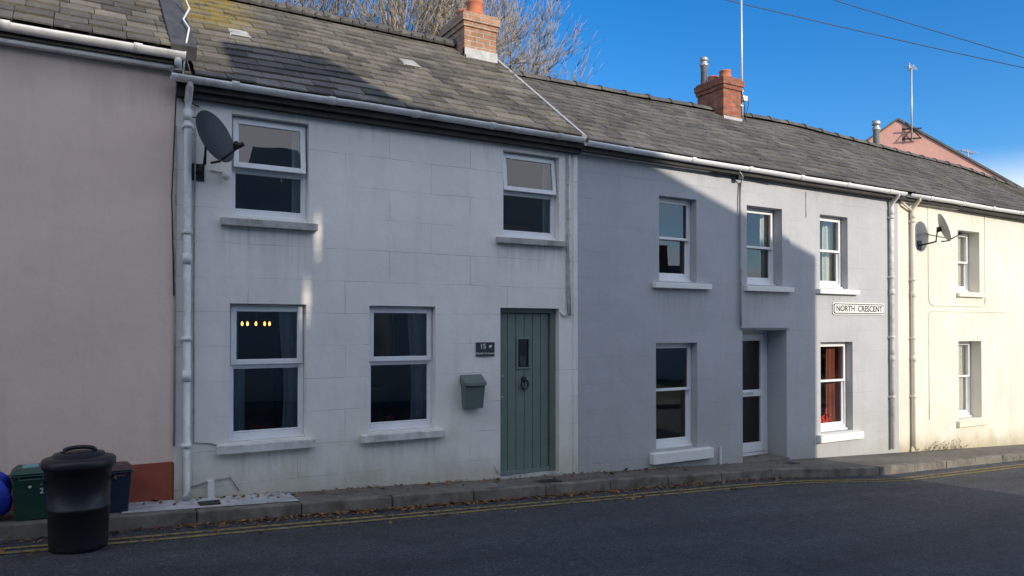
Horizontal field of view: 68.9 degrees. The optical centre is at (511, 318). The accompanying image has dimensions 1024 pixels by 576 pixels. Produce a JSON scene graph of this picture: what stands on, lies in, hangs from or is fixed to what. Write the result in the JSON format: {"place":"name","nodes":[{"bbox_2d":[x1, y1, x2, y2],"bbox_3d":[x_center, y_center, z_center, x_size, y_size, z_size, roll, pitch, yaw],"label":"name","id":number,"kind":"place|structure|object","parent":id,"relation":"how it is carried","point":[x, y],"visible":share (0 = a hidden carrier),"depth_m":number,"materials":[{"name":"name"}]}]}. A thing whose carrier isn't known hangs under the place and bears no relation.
{"place":"outdoors","nodes":[
{"label":"outdoors","id":0,"kind":"place"},
{"bbox_2d":[173,465,173,499],"bbox_3d":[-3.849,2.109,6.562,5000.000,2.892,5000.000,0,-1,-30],"label":"ground","id":1,"kind":"structure","parent":0,"point":[173,482],"depth_m":8.40,"materials":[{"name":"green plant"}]},
{"bbox_2d":[0,44,175,510],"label":"walls","id":2,"kind":"structure","parent":1,"relation":"on","point":[86,301],"depth_m":6.64,"materials":[{"name":"pink paint"}]},
{"bbox_2d":[0,0,182,72],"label":"roof deck","id":3,"kind":"structure","parent":2,"relation":"on","point":[12,35],"depth_m":6.58,"materials":[{"name":"stone"}]},
{"bbox_2d":[0,0,170,45],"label":"roof slates","id":4,"kind":"object","parent":3,"relation":"on","point":[110,19],"visible":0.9,"depth_m":6.84,"materials":[{"name":"grey stone"}]},
{"bbox_2d":[0,37,181,72],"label":"fascia board","id":5,"kind":"object","parent":3,"relation":"attached to","point":[76,52],"visible":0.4,"depth_m":6.58,"materials":[{"name":"white plastic"}]},
{"bbox_2d":[0,19,185,60],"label":"gutter","id":6,"kind":"object","parent":3,"relation":"attached to","point":[9,26],"visible":0.96,"depth_m":6.48,"materials":[{"name":"white plastic"}]},
{"bbox_2d":[168,57,181,72],"bbox_3d":[-3.097,-2.334,6.864,0.118,0.164,0.068,0,-1,-20],"label":"gutter outlet","id":7,"kind":"object","parent":6,"relation":"attached to","point":[177,62],"visible":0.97,"depth_m":6.85,"materials":[{"name":"white plastic"}]},
{"bbox_2d":[159,0,196,61],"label":"verge flashing","id":8,"kind":"object","parent":3,"relation":"on","point":[173,12],"visible":0.75,"depth_m":7.23,"materials":[{"name":"grey metal"}]},
{"bbox_2d":[174,98,572,509],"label":"walls","id":9,"kind":"structure","parent":1,"relation":"on","point":[403,218],"depth_m":7.92,"materials":[{"name":"white paint"}]},
{"bbox_2d":[171,94,198,445],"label":"service cables","id":10,"kind":"object","parent":9,"relation":"attached to","point":[174,245],"visible":0.95,"depth_m":6.97,"materials":[{"name":"black plastic"}]},
{"bbox_2d":[180,81,193,500],"bbox_3d":[-3.021,-0.262,6.957,0.100,3.905,0.204,0,-1,-30],"label":"downpipe","id":11,"kind":"object","parent":9,"relation":"attached to","point":[186,338],"visible":1,"depth_m":6.98,"materials":[{"name":"white plastic"}]},
{"bbox_2d":[192,110,244,180],"bbox_3d":[-2.737,-1.615,6.907,0.402,0.598,0.606,0,-1,-30],"label":"satellite dish","id":12,"kind":"object","parent":9,"relation":"attached to","point":[220,145],"visible":1,"depth_m":6.89,"materials":[{"name":"grey metal"}]},
{"bbox_2d":[210,170,229,179],"bbox_3d":[-2.798,-1.383,7.163,0.180,0.090,0.101,0,-1,-30],"label":"security camera","id":13,"kind":"object","parent":9,"relation":"attached to","point":[225,175],"visible":1,"depth_m":7.15,"materials":[{"name":"white paint"}]},
{"bbox_2d":[230,306,301,364],"bbox_3d":[-2.457,0.164,7.493,0.696,0.577,0.024,0,-1,-30],"label":"top sash","id":14,"kind":"object","parent":9,"relation":"attached to","point":[235,361],"visible":1,"depth_m":7.46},
{"bbox_2d":[229,304,303,441],"bbox_3d":[-2.470,0.528,7.512,0.736,1.344,0.105,0,-1,-30],"label":"window frame","id":15,"kind":"object","parent":9,"relation":"in","point":[258,434],"visible":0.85,"depth_m":7.51,"materials":[{"name":"white plastic"}]},
{"bbox_2d":[231,116,306,220],"bbox_3d":[-2.458,-1.497,7.545,0.746,0.994,0.105,0,-1,-30],"label":"window frame","id":16,"kind":"object","parent":9,"relation":"in","point":[301,216],"visible":0.76,"depth_m":7.54,"materials":[{"name":"white plastic"}]},
{"bbox_2d":[233,118,305,173],"bbox_3d":[-2.431,-1.730,7.501,0.706,0.491,0.074,0,-1,-30],"label":"top sash","id":17,"kind":"object","parent":16,"relation":"attached to","point":[237,163],"visible":1,"depth_m":7.49,"materials":[{"name":"white plastic"}]},
{"bbox_2d":[173,124,542,464],"bbox_3d":[-1.759,-0.005,9.374,4.540,4.560,2.100,0,-1,-30],"label":"interior","id":18,"kind":"object","parent":9,"relation":"attached to","point":[266,146],"visible":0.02,"depth_m":9.84,"materials":[{"name":"black"}]},
{"bbox_2d":[240,312,272,325],"bbox_3d":[-2.921,-0.159,8.528,0.360,0.474,0.094,0,-1,-30],"label":"lit chandelier","id":19,"kind":"object","parent":18,"relation":"hanging from","point":[247,323],"visible":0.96,"depth_m":8.52,"materials":[{"name":"yellow glass"}]},
{"bbox_2d":[244,224,541,428],"bbox_3d":[-1.453,0.163,9.212,3.734,2.700,0.848,0,-1,-22],"label":"furniture","id":20,"kind":"object","parent":18,"relation":"in","point":[258,397],"visible":0.31,"depth_m":8.27,"materials":[{"name":"brown wood"}]},
{"bbox_2d":[176,60,582,168],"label":"roof deck","id":21,"kind":"structure","parent":9,"relation":"on","point":[189,70],"depth_m":7.87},
{"bbox_2d":[182,0,189,73],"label":"aerial cable","id":22,"kind":"object","parent":21,"relation":"attached to","point":[184,17],"visible":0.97,"depth_m":7.19,"materials":[{"name":"white paint"}]},
{"bbox_2d":[170,72,585,142],"bbox_3d":[-1.136,-2.206,8.037,4.640,0.068,0.184,0,-1,-30],"label":"gutter","id":23,"kind":"object","parent":21,"relation":"attached to","point":[239,86],"visible":0.97,"depth_m":7.73,"materials":[{"name":"white plastic"}]},
{"bbox_2d":[176,82,580,154],"bbox_3d":[-1.149,-2.128,8.136,4.600,0.125,0.073,0,-1,-30],"label":"fascia board","id":24,"kind":"object","parent":21,"relation":"attached to","point":[180,90],"visible":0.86,"depth_m":7.87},
{"bbox_2d":[181,0,581,135],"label":"roof slates","id":25,"kind":"object","parent":21,"relation":"on","point":[285,50],"visible":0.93,"depth_m":8.79,"materials":[{"name":"grey stone"}]},
{"bbox_2d":[228,28,420,67],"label":"roof vents","id":26,"kind":"object","parent":25,"relation":"on","point":[239,33],"visible":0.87,"depth_m":8.42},
{"bbox_2d":[439,0,499,62],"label":"brick chimney","id":27,"kind":"object","parent":21,"relation":"on","point":[472,29],"visible":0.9,"depth_m":10.83,"materials":[{"name":"brick"}]},
{"bbox_2d":[191,128,570,490],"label":"wall cables","id":28,"kind":"object","parent":9,"relation":"attached to","point":[568,252],"depth_m":7.10,"materials":[{"name":"white plastic"}]},
{"bbox_2d":[233,131,548,430],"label":"curtains","id":29,"kind":"object","parent":9,"relation":"attached to","point":[416,330],"visible":0.53,"depth_m":7.76,"materials":[{"name":"fabric"}]},
{"bbox_2d":[216,217,567,454],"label":"window sills","id":30,"kind":"structure","parent":9,"relation":"attached to","point":[238,448],"depth_m":7.50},
{"bbox_2d":[369,308,430,361],"bbox_3d":[-1.226,0.173,8.212,0.726,0.577,0.024,0,-1,-30],"label":"top sash","id":31,"kind":"object","parent":9,"relation":"attached to","point":[372,311],"visible":0.93,"depth_m":8.19,"materials":[{"name":"white plastic"}]},
{"bbox_2d":[369,306,432,431],"bbox_3d":[-1.240,0.539,8.231,0.766,1.349,0.105,0,-1,-30],"label":"window frame","id":32,"kind":"object","parent":9,"relation":"in","point":[400,425],"visible":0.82,"depth_m":8.26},
{"bbox_2d":[460,374,486,408],"bbox_3d":[-0.438,0.825,8.490,0.280,0.378,0.142,0,-1,-30],"label":"letter box","id":33,"kind":"object","parent":9,"relation":"attached to","point":[472,390],"visible":1,"depth_m":8.46,"materials":[{"name":"green metal"}]},
{"bbox_2d":[476,342,494,355],"bbox_3d":[-0.308,0.351,8.642,0.242,0.160,0.020,0,-1,-30],"label":"house number sign","id":34,"kind":"object","parent":9,"relation":"attached to","point":[485,348],"visible":1,"depth_m":8.63,"materials":[{"name":"stone"}]},
{"bbox_2d":[500,308,555,475],"bbox_3d":[0.151,0.869,9.078,0.830,1.995,0.120,0,-1,-30],"label":"door","id":35,"kind":"structure","parent":9,"relation":"in","point":[528,430],"depth_m":9.08,"materials":[{"name":"green wood"}]},
{"bbox_2d":[501,375,528,397],"bbox_3d":[0.039,0.805,8.966,0.372,0.277,0.041,0,-1,-30],"label":"door knocker","id":36,"kind":"object","parent":35,"relation":"attached to","point":[523,379],"depth_m":9.02,"materials":[{"name":"black metal"}]},
{"bbox_2d":[503,154,555,195],"bbox_3d":[0.210,-1.746,9.048,0.746,0.441,0.069,0,-1,-30],"label":"top sash","id":37,"kind":"object","parent":9,"relation":"attached to","point":[536,160],"visible":0.96,"depth_m":9.04,"materials":[{"name":"white plastic"}]},
{"bbox_2d":[503,152,555,239],"bbox_3d":[0.184,-1.478,9.088,0.786,1.014,0.105,0,-1,-30],"label":"window frame","id":38,"kind":"object","parent":9,"relation":"in","point":[550,235],"visible":0.45,"depth_m":9.15,"materials":[{"name":"white plastic"}]},
{"bbox_2d":[271,0,528,70],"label":"bare tree","id":39,"kind":"object","parent":1,"relation":"on","point":[325,7],"visible":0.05,"depth_m":17.85,"materials":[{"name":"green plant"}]},
{"bbox_2d":[290,0,603,82],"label":"bare tree","id":40,"kind":"object","parent":1,"relation":"on","point":[444,13],"visible":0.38,"depth_m":16.36,"materials":[{"name":"brown plant"}]},
{"bbox_2d":[578,146,898,472],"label":"walls","id":41,"kind":"structure","parent":1,"relation":"on","point":[629,317],"depth_m":10.57,"materials":[{"name":"white paint"}]},
{"bbox_2d":[573,154,577,473],"bbox_3d":[0.737,0.315,9.374,0.065,5.000,0.212,0,-1,-30],"label":"party pilaster","id":42,"kind":"object","parent":41,"relation":"attached to","point":[575,313],"visible":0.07,"depth_m":9.29,"materials":[{"name":"white paint"}]},
{"bbox_2d":[656,343,692,449],"bbox_3d":[2.172,1.046,10.254,0.746,1.434,0.105,0,-1,-30],"label":"window frame","id":43,"kind":"object","parent":41,"relation":"in","point":[674,442],"visible":0.47,"depth_m":10.38,"materials":[{"name":"white plastic"}]},
{"bbox_2d":[659,198,691,281],"bbox_3d":[2.194,-1.078,10.292,0.676,1.144,0.105,0,-1,-30],"label":"window frame","id":44,"kind":"object","parent":41,"relation":"in","point":[674,277],"visible":0.5,"depth_m":10.40,"materials":[{"name":"white plastic"}]},
{"bbox_2d":[507,118,906,200],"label":"roof deck","id":45,"kind":"structure","parent":41,"relation":"on","point":[631,156],"depth_m":11.02,"materials":[{"name":"wood"}]},
{"bbox_2d":[497,58,591,145],"bbox_3d":[0.272,-3.083,10.355,0.160,1.931,2.636,0,-1,-30],"label":"verge flashing","id":46,"kind":"object","parent":45,"relation":"on","point":[554,109],"visible":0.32,"depth_m":9.79,"materials":[{"name":"grey metal"}]},
{"bbox_2d":[581,147,710,171],"bbox_3d":[3.713,-2.086,10.986,6.630,0.080,0.058,0,-1,-30],"label":"fascia board","id":47,"kind":"object","parent":45,"relation":"attached to","point":[584,153],"visible":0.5,"depth_m":9.72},
{"bbox_2d":[512,70,790,124],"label":"ridge tiles","id":48,"kind":"object","parent":45,"relation":"on","point":[621,92],"visible":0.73,"depth_m":12.64,"materials":[{"name":"grey tile"}]},
{"bbox_2d":[518,76,905,190],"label":"roof slates","id":49,"kind":"object","parent":45,"relation":"on","point":[608,117],"visible":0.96,"depth_m":11.60,"materials":[{"name":"grey stone"}]},
{"bbox_2d":[694,56,743,121],"bbox_3d":[3.809,-4.052,13.749,0.530,1.640,0.740,0,-1,-30],"label":"brick chimney","id":50,"kind":"object","parent":45,"relation":"on","point":[721,94],"visible":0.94,"depth_m":13.52,"materials":[{"name":"brick"}]},
{"bbox_2d":[740,0,748,121],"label":"aerial mast","id":51,"kind":"object","parent":45,"relation":"on","point":[744,98],"visible":0.88,"depth_m":13.65,"materials":[{"name":"metal"}]},
{"bbox_2d":[584,140,907,195],"bbox_3d":[3.734,-2.122,10.881,6.560,0.095,0.184,0,-1,-30],"label":"gutter","id":52,"kind":"object","parent":45,"relation":"attached to","point":[694,160],"visible":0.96,"depth_m":10.44,"materials":[{"name":"white plastic"}]},
{"bbox_2d":[656,203,821,438],"bbox_3d":[3.024,0.309,12.165,4.840,4.480,2.100,0,-1,-30],"label":"interior","id":53,"kind":"object","parent":41,"relation":"attached to","point":[668,403],"visible":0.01,"depth_m":11.38,"materials":[{"name":"black"}]},
{"bbox_2d":[742,330,767,456],"bbox_3d":[3.542,1.125,11.328,0.936,1.910,0.130,0,-1,-30],"label":"door","id":54,"kind":"structure","parent":41,"relation":"in","point":[750,360],"depth_m":11.43,"materials":[{"name":"white plastic"}]},
{"bbox_2d":[706,170,806,464],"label":"wall cables","id":55,"kind":"object","parent":41,"relation":"attached to","point":[739,177],"depth_m":10.70,"materials":[{"name":"black plastic"}]},
{"bbox_2d":[650,282,863,464],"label":"window sills","id":56,"kind":"structure","parent":41,"relation":"attached to","point":[665,457],"depth_m":10.32,"materials":[{"name":"white concrete"}]},
{"bbox_2d":[747,208,775,285],"bbox_3d":[3.631,-1.068,11.132,0.746,1.144,0.105,0,-1,-30],"label":"window frame","id":57,"kind":"object","parent":41,"relation":"in","point":[769,280],"visible":0.56,"depth_m":11.27,"materials":[{"name":"white plastic"}]},
{"bbox_2d":[743,454,789,469],"bbox_3d":[3.610,2.410,11.196,1.000,0.654,0.520,0,-1,-30],"label":"door step","id":58,"kind":"object","parent":41,"relation":"attached to","point":[761,458],"depth_m":11.14,"materials":[{"name":"grey concrete"}]},
{"bbox_2d":[760,214,838,422],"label":"curtains","id":59,"kind":"object","parent":41,"relation":"attached to","point":[830,370],"visible":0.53,"depth_m":12.16,"materials":[{"name":"fabric"}]},
{"bbox_2d":[821,409,832,422],"bbox_3d":[4.928,1.577,11.967,0.618,0.277,0.103,1,-1,-37],"label":"poinsettia","id":60,"kind":"object","parent":41,"relation":"attached to","point":[823,419],"visible":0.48,"depth_m":12.03,"materials":[{"name":"red plant"}]},
{"bbox_2d":[820,216,842,288],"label":"window frame","id":61,"kind":"object","parent":41,"relation":"in","point":[836,283],"visible":0.5,"depth_m":12.08,"materials":[{"name":"white plastic"}]},
{"bbox_2d":[820,342,847,431],"bbox_3d":[5.082,1.077,11.954,0.786,1.414,0.105,0,-1,-30],"label":"window frame","id":62,"kind":"object","parent":41,"relation":"in","point":[834,426],"visible":0.48,"depth_m":12.11,"materials":[{"name":"white plastic"}]},
{"bbox_2d":[832,302,883,314],"bbox_3d":[5.633,-0.162,12.116,1.320,0.190,0.026,0,-1,-30],"label":"street name sign","id":63,"kind":"object","parent":41,"relation":"attached to","point":[856,309],"visible":1,"depth_m":12.08,"materials":[{"name":"white metal"}]},
{"bbox_2d":[887,194,899,448],"bbox_3d":[6.390,0.025,12.454,0.100,4.285,0.204,0,-1,-30],"label":"downpipe","id":64,"kind":"object","parent":41,"relation":"attached to","point":[892,396],"visible":1,"depth_m":12.47,"materials":[{"name":"white plastic"}]},
{"bbox_2d":[866,118,1020,186],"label":"salmon house","id":65,"kind":"structure","parent":1,"relation":"on","point":[892,134],"depth_m":26.44,"materials":[{"name":"paint"}]},
{"bbox_2d":[902,63,921,139],"bbox_3d":[14.114,-7.653,26.406,0.617,2.650,0.485,0,-1,-30],"label":"tv aerial","id":66,"kind":"object","parent":65,"relation":"attached to","point":[909,68],"visible":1,"depth_m":26.40,"materials":[{"name":"metal"}]},
{"bbox_2d":[957,149,978,156],"bbox_3d":[16.593,-5.150,27.169,1.285,1.964,0.318,1,-1,-40],"label":"tv aerial","id":67,"kind":"object","parent":65,"relation":"attached to","point":[968,152],"visible":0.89,"depth_m":27.16,"materials":[{"name":"metal"}]},
{"bbox_2d":[898,201,1023,451],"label":"walls","id":68,"kind":"structure","parent":1,"relation":"on","point":[996,340],"depth_m":13.62,"materials":[{"name":"beige paint"}]},
{"bbox_2d":[789,124,1023,220],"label":"roof deck","id":69,"kind":"structure","parent":68,"relation":"on","point":[982,211],"depth_m":13.74,"materials":[{"name":"stone"}]},
{"bbox_2d":[871,120,880,147],"bbox_3d":[7.865,-3.923,16.123,0.190,0.740,0.187,0,-1,-30],"label":"steel flue","id":70,"kind":"object","parent":69,"relation":"on","point":[876,128],"visible":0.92,"depth_m":16.06,"materials":[{"name":"silver metal"}]},
{"bbox_2d":[790,121,962,167],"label":"ridge tiles","id":71,"kind":"object","parent":69,"relation":"on","point":[835,134],"visible":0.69,"depth_m":15.93,"materials":[{"name":"grey tile"}]},
{"bbox_2d":[791,126,1023,210],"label":"roof slates","id":72,"kind":"object","parent":69,"relation":"on","point":[915,174],"visible":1,"depth_m":14.58,"materials":[{"name":"grey stone"}]},
{"bbox_2d":[901,200,944,237],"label":"wall cables","id":73,"kind":"object","parent":69,"relation":"attached to","point":[906,205],"depth_m":12.75,"materials":[{"name":"white plastic"}]},
{"bbox_2d":[900,201,957,209],"bbox_3d":[10.892,-1.995,15.180,9.900,0.080,0.058,0,-1,-30],"label":"fascia board","id":74,"kind":"object","parent":69,"relation":"attached to","point":[928,205],"visible":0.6,"depth_m":13.04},
{"bbox_2d":[907,193,1023,214],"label":"gutter","id":75,"kind":"object","parent":69,"relation":"attached to","point":[951,201],"visible":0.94,"depth_m":13.36,"materials":[{"name":"white plastic"}]},
{"bbox_2d":[961,166,1023,188],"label":"ridge tiles","id":76,"kind":"object","parent":69,"relation":"on","point":[983,174],"visible":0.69,"depth_m":18.28,"materials":[{"name":"grey tile"}]},
{"bbox_2d":[964,170,1023,195],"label":"roof slates","id":77,"kind":"object","parent":69,"relation":"on","point":[1019,191],"visible":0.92,"depth_m":17.61,"materials":[{"name":"grey stone"}]},
{"bbox_2d":[908,198,920,450],"bbox_3d":[6.909,0.080,12.755,0.100,4.349,0.206,0,-1,-30],"label":"downpipe","id":78,"kind":"object","parent":68,"relation":"attached to","point":[912,222],"visible":1,"depth_m":12.77,"materials":[{"name":"beige plastic"}]},
{"bbox_2d":[917,214,964,249],"bbox_3d":[7.358,-1.502,12.805,0.408,0.598,0.606,0,-1,-30],"label":"satellite dish","id":79,"kind":"object","parent":68,"relation":"attached to","point":[943,228],"visible":1,"depth_m":12.70,"materials":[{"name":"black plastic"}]},
{"bbox_2d":[958,237,964,409],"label":"curtains","id":80,"kind":"object","parent":68,"relation":"attached to","point":[961,350],"visible":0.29,"depth_m":14.16,"materials":[{"name":"white fabric"}]},
{"bbox_2d":[958,233,969,291],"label":"window frame","id":81,"kind":"object","parent":68,"relation":"in","point":[964,288],"visible":0.45,"depth_m":14.11,"materials":[{"name":"white plastic"}]},
{"bbox_2d":[958,341,972,417],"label":"window frame","id":82,"kind":"object","parent":68,"relation":"in","point":[966,412],"visible":0.59,"depth_m":14.10,"materials":[{"name":"white plastic"}]},
{"bbox_2d":[927,206,1006,418],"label":"render beads","id":83,"kind":"object","parent":68,"relation":"attached to","point":[949,305],"visible":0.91,"depth_m":13.12},
{"bbox_2d":[956,293,988,427],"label":"window sills","id":84,"kind":"structure","parent":68,"relation":"attached to","point":[972,422],"depth_m":13.69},
{"bbox_2d":[231,0,456,46],"bbox_3d":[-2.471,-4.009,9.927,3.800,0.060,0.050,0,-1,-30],"label":"ridge tiles","id":85,"kind":"object","parent":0,"point":[341,21],"visible":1,"depth_m":10.03,"materials":[{"name":"grey tile"}]},
{"bbox_2d":[0,458,1023,575],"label":"road","id":86,"kind":"structure","parent":0,"point":[970,524],"depth_m":6.57,"materials":[{"name":"grey asphalt"}]},
{"bbox_2d":[40,445,116,553],"bbox_3d":[-3.319,1.357,5.723,0.510,0.786,0.504,0,-1,-30],"label":"dustbin","id":87,"kind":"object","parent":86,"relation":"on","point":[78,485],"visible":1,"depth_m":5.55,"materials":[{"name":"black plastic"}]},
{"bbox_2d":[0,462,833,555],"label":"fallen leaves","id":88,"kind":"object","parent":86,"relation":"on","point":[261,519],"visible":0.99,"depth_m":7.63,"materials":[{"name":"brown plant"}]},
{"bbox_2d":[0,452,1023,539],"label":"kerb","id":89,"kind":"structure","parent":86,"relation":"on","point":[38,528],"depth_m":7.87,"materials":[{"name":"concrete"}]},
{"bbox_2d":[0,464,1023,553],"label":"road markings","id":90,"kind":"object","parent":86,"relation":"on","point":[42,549],"visible":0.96,"depth_m":7.38,"materials":[{"name":"yellow paint"}]},
{"bbox_3d":[27.838,-1.210,23.731,0.300,9.600,1.000,0,-1,-30],"label":"utility pole","id":91,"kind":"object","parent":86,"relation":"on","visible":0},
{"bbox_2d":[726,0,1023,67],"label":"overhead cables","id":92,"kind":"object","parent":91,"relation":"attached to","point":[893,38],"visible":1,"depth_m":19.39,"materials":[{"name":"black plastic"}]},
{"bbox_2d":[0,444,1023,522],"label":"pavement","id":93,"kind":"structure","parent":0,"point":[868,460],"depth_m":9.88,"materials":[{"name":"grey concrete"}]},
{"bbox_2d":[0,471,12,516],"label":"blue refuse bag","id":94,"kind":"object","parent":93,"relation":"on","point":[6,500],"visible":1,"depth_m":5.96,"materials":[{"name":"blue plastic"}]},
{"bbox_2d":[9,463,46,521],"bbox_3d":[-3.934,1.411,6.120,0.298,0.432,0.341,0,-1,-30],"label":"recycling bin","id":95,"kind":"object","parent":93,"relation":"on","point":[29,499],"visible":0.87,"depth_m":6.02,"materials":[{"name":"green plastic"}]},
{"bbox_2d":[109,461,133,512],"bbox_3d":[-3.450,1.458,6.461,0.298,0.400,0.321,0,-1,-30],"label":"recycling bin","id":96,"kind":"object","parent":93,"relation":"on","point":[120,488],"visible":0.51,"depth_m":6.40,"materials":[{"name":"blue plastic"}]},
{"bbox_2d":[207,480,213,497],"bbox_3d":[-2.873,1.621,7.116,0.060,0.169,0.060,0,-1,-30],"label":"pipe cover","id":97,"kind":"object","parent":93,"relation":"on","point":[210,488],"visible":1,"depth_m":7.09,"materials":[{"name":"white plastic"}]},
{"bbox_2d":[122,462,799,512],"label":"pavement slab","id":98,"kind":"structure","parent":93,"relation":"on","point":[133,507],"depth_m":6.91,"materials":[{"name":"grey concrete"}]},
{"bbox_2d":[500,470,561,478],"bbox_3d":[0.178,2.039,9.016,0.890,0.342,0.230,0,-1,-30],"label":"door step","id":99,"kind":"object","parent":93,"relation":"on","point":[547,473],"depth_m":8.98,"materials":[{"name":"grey concrete"}]},
{"bbox_2d":[925,440,972,450],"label":"weeds","id":100,"kind":"object","parent":93,"relation":"on","point":[944,447],"visible":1,"depth_m":13.13,"materials":[{"name":"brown plant"}]},
{"bbox_2d":[272,0,1023,186],"label":"sky","id":101,"kind":"structure","parent":0,"point":[830,78],"materials":[{"name":"blue"}]}
]}

